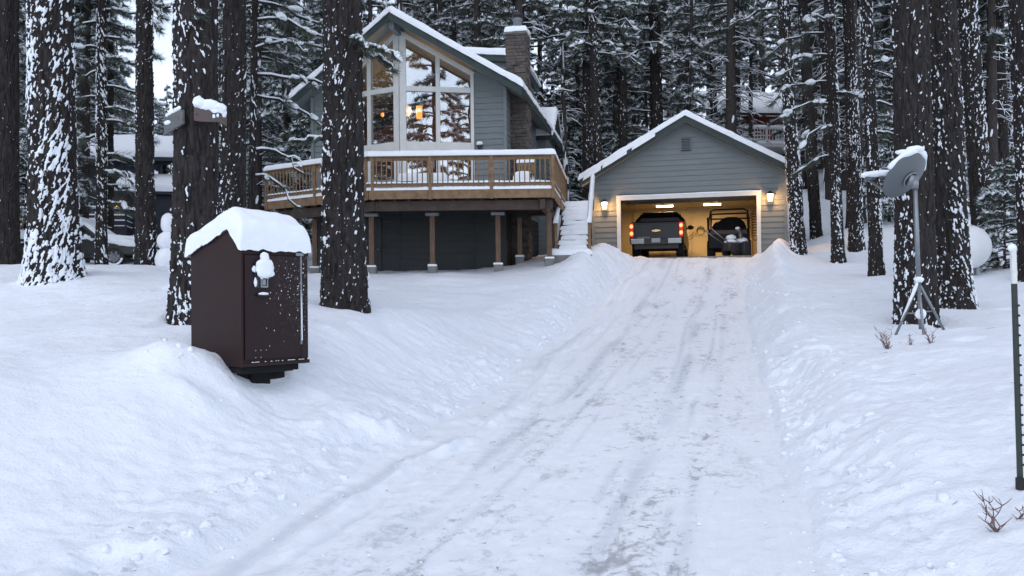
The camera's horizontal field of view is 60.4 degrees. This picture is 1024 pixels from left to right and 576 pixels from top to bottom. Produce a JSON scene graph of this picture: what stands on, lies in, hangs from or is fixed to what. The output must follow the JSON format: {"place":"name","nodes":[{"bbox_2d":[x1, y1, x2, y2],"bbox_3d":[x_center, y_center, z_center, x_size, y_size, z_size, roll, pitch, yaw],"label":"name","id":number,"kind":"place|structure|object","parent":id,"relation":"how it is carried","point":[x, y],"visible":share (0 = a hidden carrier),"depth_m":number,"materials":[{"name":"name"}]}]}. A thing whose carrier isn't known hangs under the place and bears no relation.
{"place":"outdoors","nodes":[
{"label":"outdoors","id":0,"kind":"place"},
{"bbox_2d":[175,256,833,575],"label":"driveway","id":1,"kind":"structure","parent":0,"point":[575,482],"depth_m":7.53,"materials":[{"name":"snow"}]},
{"bbox_2d":[0,102,1023,575],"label":"snow ground","id":2,"kind":"structure","parent":0,"point":[108,428],"depth_m":8.25,"materials":[{"name":"snow"}]},
{"bbox_2d":[0,0,21,264],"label":"pine tree","id":3,"kind":"object","parent":2,"relation":"on","point":[10,243],"visible":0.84,"depth_m":19.87,"materials":[{"name":"black plant"}]},
{"bbox_2d":[19,154,27,258],"bbox_3d":[-16.992,-2.495,31.046,2.473,4.682,2.952,0,-1,-23],"label":"young pine","id":4,"kind":"object","parent":2,"relation":"on","point":[22,167],"visible":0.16,"depth_m":30.89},
{"bbox_2d":[19,3,27,130],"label":"snowy pine","id":5,"kind":"object","parent":2,"relation":"on","point":[22,76],"visible":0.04,"depth_m":44.48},
{"bbox_2d":[16,0,87,285],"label":"pine tree","id":6,"kind":"object","parent":2,"relation":"on","point":[53,253],"visible":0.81,"depth_m":13.75,"materials":[{"name":"brown plant"}]},
{"bbox_2d":[19,0,95,243],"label":"snowy pine","id":7,"kind":"object","parent":2,"relation":"on","point":[82,158],"visible":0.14,"depth_m":30.00,"materials":[{"name":"plant"}]},
{"bbox_2d":[19,0,135,262],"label":"snowy pine","id":8,"kind":"object","parent":2,"relation":"on","point":[85,120],"visible":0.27,"depth_m":32.03,"materials":[{"name":"plant"}]},
{"bbox_2d":[20,217,157,264],"bbox_3d":[-14.578,-1.567,29.947,4.381,1.729,1.894,-1,-1,-2],"label":"parked car","id":9,"kind":"object","parent":2,"relation":"on","point":[120,248],"visible":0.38,"depth_m":29.25,"materials":[{"name":"paint"}]},
{"bbox_2d":[90,5,134,134],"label":"snowy pine","id":10,"kind":"object","parent":2,"relation":"on","point":[93,41],"visible":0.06,"depth_m":51.23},
{"bbox_2d":[19,131,220,258],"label":"navy house","id":11,"kind":"structure","parent":2,"relation":"on","point":[163,156],"depth_m":38.21,"materials":[{"name":"paint"}]},
{"bbox_2d":[74,0,170,264],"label":"pine tree","id":12,"kind":"object","parent":2,"relation":"on","point":[103,57],"visible":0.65,"depth_m":22.99,"materials":[{"name":"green plant"}]},
{"bbox_2d":[74,0,172,232],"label":"pine tree","id":13,"kind":"object","parent":2,"relation":"on","point":[110,127],"visible":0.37,"depth_m":33.00,"materials":[{"name":"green plant"}]},
{"bbox_2d":[114,13,134,133],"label":"snowy pine","id":14,"kind":"object","parent":2,"relation":"on","point":[125,82],"visible":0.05,"depth_m":88.21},
{"bbox_2d":[133,0,156,265],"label":"pine tree","id":15,"kind":"object","parent":2,"relation":"on","point":[145,248],"visible":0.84,"depth_m":19.90,"materials":[{"name":"black plant"}]},
{"bbox_2d":[155,213,171,266],"bbox_3d":[-7.819,-1.022,20.015,0.584,1.374,0.576,-1,-1,0],"label":"snowman","id":16,"kind":"object","parent":2,"relation":"on","point":[163,252],"visible":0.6,"depth_m":19.82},
{"bbox_2d":[164,0,219,325],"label":"pine tree","id":17,"kind":"object","parent":2,"relation":"on","point":[195,163],"visible":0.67,"depth_m":10.99,"materials":[{"name":"brown plant"}]},
{"bbox_2d":[164,106,184,135],"bbox_3d":[-4.220,-2.093,11.002,0.381,0.342,0.070,-1,-1,31],"label":"trunk board","id":18,"kind":"object","parent":17,"relation":"attached to","point":[174,118],"visible":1,"depth_m":10.98,"materials":[{"name":"grey wood"}]},
{"bbox_2d":[192,96,226,125],"bbox_3d":[-3.721,-2.184,10.839,0.408,0.370,0.165,0,-1,-8],"label":"trunk board","id":19,"kind":"object","parent":17,"relation":"attached to","point":[208,110],"visible":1,"depth_m":10.79,"materials":[{"name":"brown wood"}]},
{"bbox_2d":[217,0,222,135],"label":"snowy pine","id":20,"kind":"object","parent":2,"relation":"on","point":[220,54],"visible":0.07,"depth_m":57.44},
{"bbox_2d":[219,0,247,213],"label":"pine tree","id":21,"kind":"object","parent":2,"relation":"on","point":[233,176],"visible":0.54,"depth_m":16.88,"materials":[{"name":"black plant"}]},
{"bbox_2d":[185,207,310,383],"bbox_3d":[-2.747,0.309,9.200,1.151,2.235,0.820,-1,-1,42],"label":"rubbish box","id":22,"kind":"object","parent":2,"relation":"on","point":[249,294],"visible":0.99,"depth_m":8.87,"materials":[{"name":"brown paint"}]},
{"bbox_2d":[244,252,304,362],"bbox_3d":[-2.358,0.189,8.847,0.094,1.094,0.686,-1,-1,42],"label":"door","id":23,"kind":"structure","parent":22,"relation":"in","point":[271,283],"depth_m":8.82,"materials":[{"name":"brown paint"}]},
{"bbox_2d":[218,0,282,203],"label":"snowy pine","id":24,"kind":"object","parent":2,"relation":"on","point":[220,46],"visible":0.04,"depth_m":33.16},
{"bbox_2d":[246,27,277,208],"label":"snowy pine","id":25,"kind":"object","parent":2,"relation":"on","point":[263,79],"visible":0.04,"depth_m":48.45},
{"bbox_2d":[218,0,312,209],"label":"snowy pine","id":26,"kind":"object","parent":2,"relation":"on","point":[281,62],"visible":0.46,"depth_m":31.34,"materials":[{"name":"plant"}]},
{"bbox_2d":[246,0,313,198],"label":"snowy pine","id":27,"kind":"object","parent":2,"relation":"on","point":[284,111],"visible":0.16,"depth_m":39.14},
{"bbox_2d":[246,148,313,243],"bbox_3d":[-8.928,-2.997,33.933,2.756,5.201,3.280,-1,-1,7],"label":"young pine","id":28,"kind":"object","parent":2,"relation":"on","point":[299,221],"visible":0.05,"depth_m":33.88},
{"bbox_2d":[246,6,322,161],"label":"snowy pine","id":29,"kind":"object","parent":2,"relation":"on","point":[277,87],"visible":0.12,"depth_m":40.89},
{"bbox_2d":[262,114,313,237],"bbox_3d":[-9.514,-4.280,38.218,3.444,6.502,4.104,-1,-1,11],"label":"young pine","id":30,"kind":"object","parent":2,"relation":"on","point":[299,129],"visible":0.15,"depth_m":37.99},
{"bbox_2d":[218,0,362,214],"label":"pine tree","id":31,"kind":"object","parent":2,"relation":"on","point":[275,42],"visible":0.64,"depth_m":18.52,"materials":[{"name":"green plant"}]},
{"bbox_2d":[296,0,322,184],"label":"snowy pine","id":32,"kind":"object","parent":2,"relation":"on","point":[318,59],"visible":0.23,"depth_m":38.90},
{"bbox_2d":[284,0,405,313],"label":"pine tree","id":33,"kind":"object","parent":2,"relation":"on","point":[344,279],"visible":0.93,"depth_m":12.97,"materials":[{"name":"brown plant"}]},
{"bbox_2d":[362,0,406,24],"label":"snowy pine","id":34,"kind":"object","parent":2,"relation":"on","point":[381,6],"visible":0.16,"depth_m":41.48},
{"bbox_2d":[263,148,566,273],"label":"wooden deck","id":35,"kind":"structure","parent":2,"relation":"on","point":[535,197],"depth_m":25.06,"materials":[{"name":"brown wood"}]},
{"bbox_2d":[398,172,450,181],"bbox_3d":[-2.684,-3.125,26.797,1.601,0.695,0.872,-1,-1,2],"label":"patio table","id":36,"kind":"object","parent":35,"relation":"on","point":[424,177],"visible":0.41,"depth_m":26.39,"materials":[{"name":"white wood"}]},
{"bbox_2d":[511,159,533,179],"bbox_3d":[0.366,-3.412,27.054,0.660,1.211,0.677,-1,-1,12],"label":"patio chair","id":37,"kind":"object","parent":35,"relation":"on","point":[526,171],"visible":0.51,"depth_m":27.27,"materials":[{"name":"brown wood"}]},
{"bbox_2d":[397,0,434,25],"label":"snowy pine","id":38,"kind":"object","parent":2,"relation":"on","point":[412,5],"visible":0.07,"depth_m":40.94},
{"bbox_2d":[288,6,563,270],"bbox_3d":[-2.612,-4.585,32.581,7.836,8.910,12.284,-1,-1,10],"label":"chalet","id":39,"kind":"object","parent":2,"relation":"on","point":[467,98],"visible":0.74,"depth_m":27.95,"materials":[{"name":"grey paint"}]},
{"bbox_2d":[365,218,381,270],"bbox_3d":[-4.586,-1.244,28.116,1.000,1.950,0.115,-1,-1,30],"label":"basement door","id":40,"kind":"structure","parent":39,"relation":"in","point":[377,221],"depth_m":27.96,"materials":[{"name":"paint"}]},
{"bbox_2d":[362,33,399,181],"bbox_3d":[-4.535,-5.367,28.156,2.394,5.354,0.124,-1,-1,30],"label":"window","id":41,"kind":"structure","parent":39,"relation":"in","point":[379,84],"depth_m":28.00,"materials":[{"name":"white paint"}]},
{"bbox_2d":[399,31,474,180],"bbox_3d":[-2.365,-5.395,27.774,2.394,5.354,0.124,0,-1,-10],"label":"window","id":42,"kind":"structure","parent":39,"relation":"in","point":[405,145],"depth_m":27.72,"materials":[{"name":"white paint"}]},
{"bbox_2d":[415,0,460,33],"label":"snowy pine","id":43,"kind":"object","parent":2,"relation":"on","point":[420,2],"visible":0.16,"depth_m":47.70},
{"bbox_2d":[422,0,473,45],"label":"snowy pine","id":44,"kind":"object","parent":2,"relation":"on","point":[441,19],"visible":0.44,"depth_m":42.60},
{"bbox_2d":[427,0,480,36],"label":"snowy pine","id":45,"kind":"object","parent":2,"relation":"on","point":[439,9],"visible":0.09,"depth_m":59.69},
{"bbox_2d":[445,0,495,46],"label":"snowy pine","id":46,"kind":"object","parent":2,"relation":"on","point":[462,17],"visible":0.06,"depth_m":53.05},
{"bbox_2d":[441,0,512,47],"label":"snowy pine","id":47,"kind":"object","parent":2,"relation":"on","point":[487,40],"visible":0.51,"depth_m":39.78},
{"bbox_2d":[455,0,514,47],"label":"snowy pine","id":48,"kind":"object","parent":2,"relation":"on","point":[467,42],"visible":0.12,"depth_m":44.97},
{"bbox_2d":[458,0,572,106],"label":"snowy pine","id":49,"kind":"object","parent":2,"relation":"on","point":[531,5],"visible":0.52,"depth_m":39.65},
{"bbox_2d":[524,2,569,157],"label":"snowy pine","id":50,"kind":"object","parent":2,"relation":"on","point":[541,69],"visible":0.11,"depth_m":50.43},
{"bbox_2d":[535,5,575,158],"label":"snowy pine","id":51,"kind":"object","parent":2,"relation":"on","point":[553,62],"visible":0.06,"depth_m":56.23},
{"bbox_2d":[538,0,589,200],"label":"snowy pine","id":52,"kind":"object","parent":2,"relation":"on","point":[563,70],"visible":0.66,"depth_m":39.85,"materials":[{"name":"plant"}]},
{"bbox_2d":[543,89,592,200],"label":"young pine","id":53,"kind":"object","parent":2,"relation":"on","point":[575,188],"visible":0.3,"depth_m":46.74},
{"bbox_2d":[552,172,594,263],"bbox_3d":[1.976,-2.291,27.826,1.288,3.208,3.705,-1,-1,8],"label":"outdoor staircase","id":54,"kind":"structure","parent":2,"relation":"on","point":[573,237],"depth_m":27.58,"materials":[{"name":"concrete"}]},
{"bbox_2d":[551,0,603,199],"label":"snowy pine","id":55,"kind":"object","parent":2,"relation":"on","point":[575,74],"visible":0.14,"depth_m":50.71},
{"bbox_2d":[530,0,644,245],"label":"pine tree","id":56,"kind":"object","parent":2,"relation":"on","point":[586,118],"visible":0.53,"depth_m":39.94,"materials":[{"name":"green plant"}]},
{"bbox_2d":[541,0,646,164],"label":"pine tree","id":57,"kind":"object","parent":2,"relation":"on","point":[578,44],"visible":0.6,"depth_m":38.00,"materials":[{"name":"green plant"}]},
{"bbox_2d":[566,3,631,196],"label":"snowy pine","id":58,"kind":"object","parent":2,"relation":"on","point":[577,100],"visible":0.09,"depth_m":48.05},
{"bbox_2d":[580,0,647,230],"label":"snowy pine","id":59,"kind":"object","parent":2,"relation":"on","point":[614,134],"visible":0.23,"depth_m":41.84,"materials":[{"name":"plant"}]},
{"bbox_2d":[567,0,676,148],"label":"pine tree","id":60,"kind":"object","parent":2,"relation":"on","point":[622,103],"visible":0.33,"depth_m":40.91,"materials":[{"name":"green plant"}]},
{"bbox_2d":[591,0,673,160],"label":"snowy pine","id":61,"kind":"object","parent":2,"relation":"on","point":[664,97],"visible":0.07,"depth_m":50.02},
{"bbox_2d":[602,0,673,142],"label":"snowy pine","id":62,"kind":"object","parent":2,"relation":"on","point":[667,106],"visible":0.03,"depth_m":55.39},
{"bbox_2d":[628,0,665,142],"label":"snowy pine","id":63,"kind":"object","parent":2,"relation":"on","point":[645,85],"visible":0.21,"depth_m":46.25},
{"bbox_2d":[578,0,723,152],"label":"pine tree","id":64,"kind":"object","parent":2,"relation":"on","point":[653,13],"visible":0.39,"depth_m":41.91,"materials":[{"name":"black plant"}]},
{"bbox_2d":[660,2,703,114],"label":"snowy pine","id":65,"kind":"object","parent":2,"relation":"on","point":[664,104],"visible":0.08,"depth_m":50.60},
{"bbox_2d":[662,0,704,118],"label":"snowy pine","id":66,"kind":"object","parent":2,"relation":"on","point":[692,104],"visible":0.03,"depth_m":81.44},
{"bbox_2d":[658,0,713,116],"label":"snowy pine","id":67,"kind":"object","parent":2,"relation":"on","point":[675,75],"visible":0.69,"depth_m":40.50,"materials":[{"name":"plant"}]},
{"bbox_2d":[647,0,724,124],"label":"snowy pine","id":68,"kind":"object","parent":2,"relation":"on","point":[709,76],"visible":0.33,"depth_m":48.31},
{"bbox_2d":[693,0,725,124],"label":"snowy pine","id":69,"kind":"object","parent":2,"relation":"on","point":[721,48],"visible":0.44,"depth_m":52.29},
{"bbox_2d":[696,0,736,124],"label":"snowy pine","id":70,"kind":"object","parent":2,"relation":"on","point":[705,64],"visible":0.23,"depth_m":54.98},
{"bbox_2d":[677,0,772,133],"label":"snowy pine","id":71,"kind":"object","parent":2,"relation":"on","point":[730,86],"visible":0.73,"depth_m":39.55,"materials":[{"name":"plant"}]},
{"bbox_2d":[706,0,752,139],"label":"snowy pine","id":72,"kind":"object","parent":2,"relation":"on","point":[742,53],"visible":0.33,"depth_m":43.86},
{"bbox_2d":[693,0,772,134],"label":"snowy pine","id":73,"kind":"object","parent":2,"relation":"on","point":[738,81],"visible":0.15,"depth_m":56.73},
{"bbox_2d":[718,105,757,142],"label":"young pine","id":74,"kind":"object","parent":2,"relation":"on","point":[739,124],"visible":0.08,"depth_m":45.88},
{"bbox_2d":[723,1,772,143],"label":"snowy pine","id":75,"kind":"object","parent":2,"relation":"on","point":[751,54],"visible":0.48,"depth_m":50.02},
{"bbox_2d":[693,91,822,168],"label":"red house","id":76,"kind":"structure","parent":2,"relation":"on","point":[777,142],"depth_m":61.41,"materials":[{"name":"paint"}]},
{"bbox_2d":[740,12,777,91],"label":"snowy pine","id":77,"kind":"object","parent":2,"relation":"on","point":[755,76],"visible":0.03,"depth_m":76.15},
{"bbox_2d":[740,0,779,91],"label":"snowy pine","id":78,"kind":"object","parent":2,"relation":"on","point":[761,79],"visible":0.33,"depth_m":73.65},
{"bbox_2d":[740,0,808,254],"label":"pine tree","id":79,"kind":"object","parent":2,"relation":"on","point":[797,239],"visible":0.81,"depth_m":28.90,"materials":[{"name":"black plant"}]},
{"bbox_2d":[765,0,800,92],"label":"snowy pine","id":80,"kind":"object","parent":2,"relation":"on","point":[775,58],"visible":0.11,"depth_m":75.53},
{"bbox_2d":[724,0,881,239],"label":"pine tree","id":81,"kind":"object","parent":2,"relation":"on","point":[815,220],"visible":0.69,"depth_m":34.96,"materials":[{"name":"black plant"}]},
{"bbox_2d":[766,0,843,188],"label":"snowy pine","id":82,"kind":"object","parent":2,"relation":"on","point":[777,84],"visible":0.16,"depth_m":51.92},
{"bbox_2d":[790,1,820,189],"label":"snowy pine","id":83,"kind":"object","parent":2,"relation":"on","point":[794,19],"visible":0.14,"depth_m":51.93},
{"bbox_2d":[792,2,822,166],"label":"snowy pine","id":84,"kind":"object","parent":2,"relation":"on","point":[815,44],"visible":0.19,"depth_m":50.60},
{"bbox_2d":[760,0,863,263],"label":"pine tree","id":85,"kind":"object","parent":2,"relation":"on","point":[837,253],"visible":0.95,"depth_m":26.93,"materials":[{"name":"black plant"}]},
{"bbox_2d":[795,2,845,199],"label":"snowy pine","id":86,"kind":"object","parent":2,"relation":"on","point":[823,94],"visible":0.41,"depth_m":40.32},
{"bbox_2d":[795,0,892,228],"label":"snowy pine","id":87,"kind":"object","parent":2,"relation":"on","point":[861,130],"visible":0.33,"depth_m":33.80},
{"bbox_2d":[813,0,881,190],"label":"snowy pine","id":88,"kind":"object","parent":2,"relation":"on","point":[842,160],"visible":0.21,"depth_m":50.75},
{"bbox_2d":[841,0,865,251],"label":"pine tree","id":89,"kind":"object","parent":2,"relation":"on","point":[856,238],"visible":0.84,"depth_m":28.42,"materials":[{"name":"black plant"}]},
{"bbox_2d":[821,0,888,171],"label":"snowy pine","id":90,"kind":"object","parent":2,"relation":"on","point":[841,14],"visible":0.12,"depth_m":37.47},
{"bbox_2d":[858,0,891,209],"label":"snowy pine","id":91,"kind":"object","parent":2,"relation":"on","point":[887,33],"visible":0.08,"depth_m":39.62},
{"bbox_2d":[859,0,893,276],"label":"pine tree","id":92,"kind":"object","parent":2,"relation":"on","point":[876,265],"visible":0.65,"depth_m":22.94,"materials":[{"name":"black plant"}]},
{"bbox_2d":[862,110,893,221],"bbox_3d":[13.470,-4.039,30.947,2.476,4.682,2.958,-1,-1,10],"label":"young pine","id":93,"kind":"object","parent":2,"relation":"on","point":[886,152],"visible":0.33,"depth_m":30.92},
{"bbox_2d":[838,0,960,198],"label":"snowy pine","id":94,"kind":"object","parent":2,"relation":"on","point":[882,95],"visible":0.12,"depth_m":36.01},
{"bbox_2d":[861,145,944,334],"bbox_3d":[6.139,-0.711,13.961,1.150,3.012,0.848,-1,-1,45],"label":"satellite dish","id":95,"kind":"object","parent":2,"relation":"on","point":[907,168],"visible":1,"depth_m":13.74,"materials":[{"name":"metal"}]},
{"bbox_2d":[890,0,941,327],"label":"pine tree","id":96,"kind":"object","parent":2,"relation":"on","point":[912,116],"visible":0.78,"depth_m":14.79,"materials":[{"name":"black plant"}]},
{"bbox_2d":[929,0,979,309],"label":"pine tree","id":97,"kind":"object","parent":2,"relation":"on","point":[956,285],"visible":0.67,"depth_m":16.27,"materials":[{"name":"black plant"}]},
{"bbox_2d":[957,0,997,267],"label":"pine tree","id":98,"kind":"object","parent":2,"relation":"on","point":[976,134],"visible":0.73,"depth_m":22.39,"materials":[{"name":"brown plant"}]},
{"bbox_2d":[969,225,991,274],"bbox_3d":[10.422,-0.845,21.002,1.000,1.450,2.300,0,-1,-8],"label":"propane tank","id":99,"kind":"object","parent":2,"relation":"on","point":[981,245],"visible":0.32,"depth_m":19.93,"materials":[{"name":"metal"}]},
{"bbox_2d":[957,0,1012,223],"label":"pine tree","id":100,"kind":"object","parent":2,"relation":"on","point":[1003,144],"visible":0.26,"depth_m":35.84,"materials":[{"name":"black plant"}]},
{"bbox_2d":[959,0,1012,222],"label":"snowy pine","id":101,"kind":"object","parent":2,"relation":"on","point":[991,35],"visible":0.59,"depth_m":35.37,"materials":[{"name":"plant"}]},
{"bbox_2d":[974,491,1012,531],"bbox_3d":[2.705,1.291,4.998,0.173,0.274,0.259,-1,-1,0],"label":"bare shrub","id":102,"kind":"object","parent":2,"relation":"on","point":[992,522],"visible":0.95,"depth_m":4.96,"materials":[{"name":"brown plant"}]},
{"bbox_2d":[971,153,1016,272],"bbox_3d":[11.804,-1.601,21.148,2.033,3.225,1.708,-1,-1,-1],"label":"young pine","id":103,"kind":"object","parent":2,"relation":"on","point":[996,195],"visible":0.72,"depth_m":20.96,"materials":[{"name":"plant"}]},
{"bbox_2d":[982,0,1014,163],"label":"snowy pine","id":104,"kind":"object","parent":2,"relation":"on","point":[1009,90],"visible":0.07,"depth_m":37.40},
{"bbox_2d":[983,0,1015,216],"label":"snowy pine","id":105,"kind":"object","parent":2,"relation":"on","point":[1009,85],"visible":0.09,"depth_m":39.64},
{"bbox_2d":[1007,0,1023,281],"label":"pine tree","id":106,"kind":"object","parent":2,"relation":"on","point":[1015,22],"visible":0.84,"depth_m":18.96,"materials":[{"name":"black plant"}]},
{"bbox_2d":[1007,243,1023,489],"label":"fence post","id":107,"kind":"object","parent":2,"relation":"on","point":[1017,355],"visible":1,"depth_m":5.49,"materials":[{"name":"metal"}]},
{"bbox_2d":[20,0,1007,134],"label":"sky","id":108,"kind":"structure","parent":0,"point":[164,77],"materials":[{"name":"white"}]},
{"bbox_2d":[578,110,787,258],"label":"garage","id":109,"kind":"structure","parent":0,"point":[687,163],"depth_m":30.80,"materials":[{"name":"grey paint"}]},
{"bbox_2d":[629,211,693,257],"bbox_3d":[5.817,-1.999,34.304,2.463,1.900,5.760,-1,-1,13],"label":"pickup truck","id":110,"kind":"object","parent":109,"relation":"on","point":[657,231],"visible":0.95,"depth_m":31.79,"materials":[{"name":"grey paint"}]},
{"bbox_2d":[621,195,756,251],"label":"garage door","id":111,"kind":"structure","parent":109,"relation":"in","point":[731,198],"depth_m":32.14,"materials":[{"name":"grey paint"}]},
{"bbox_2d":[703,227,750,255],"bbox_3d":[7.545,-1.632,30.897,1.625,1.040,0.716,0,-1,-20],"label":"snow blower","id":112,"kind":"object","parent":109,"relation":"on","point":[740,245],"visible":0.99,"depth_m":30.80,"materials":[{"name":"paint"}]},
{"bbox_2d":[707,208,750,255],"bbox_3d":[8.194,-2.030,33.203,1.560,1.892,2.949,-1,-1,14],"label":"utility vehicle","id":113,"kind":"object","parent":109,"relation":"on","point":[724,227],"visible":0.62,"depth_m":31.96,"materials":[{"name":"black plastic"}]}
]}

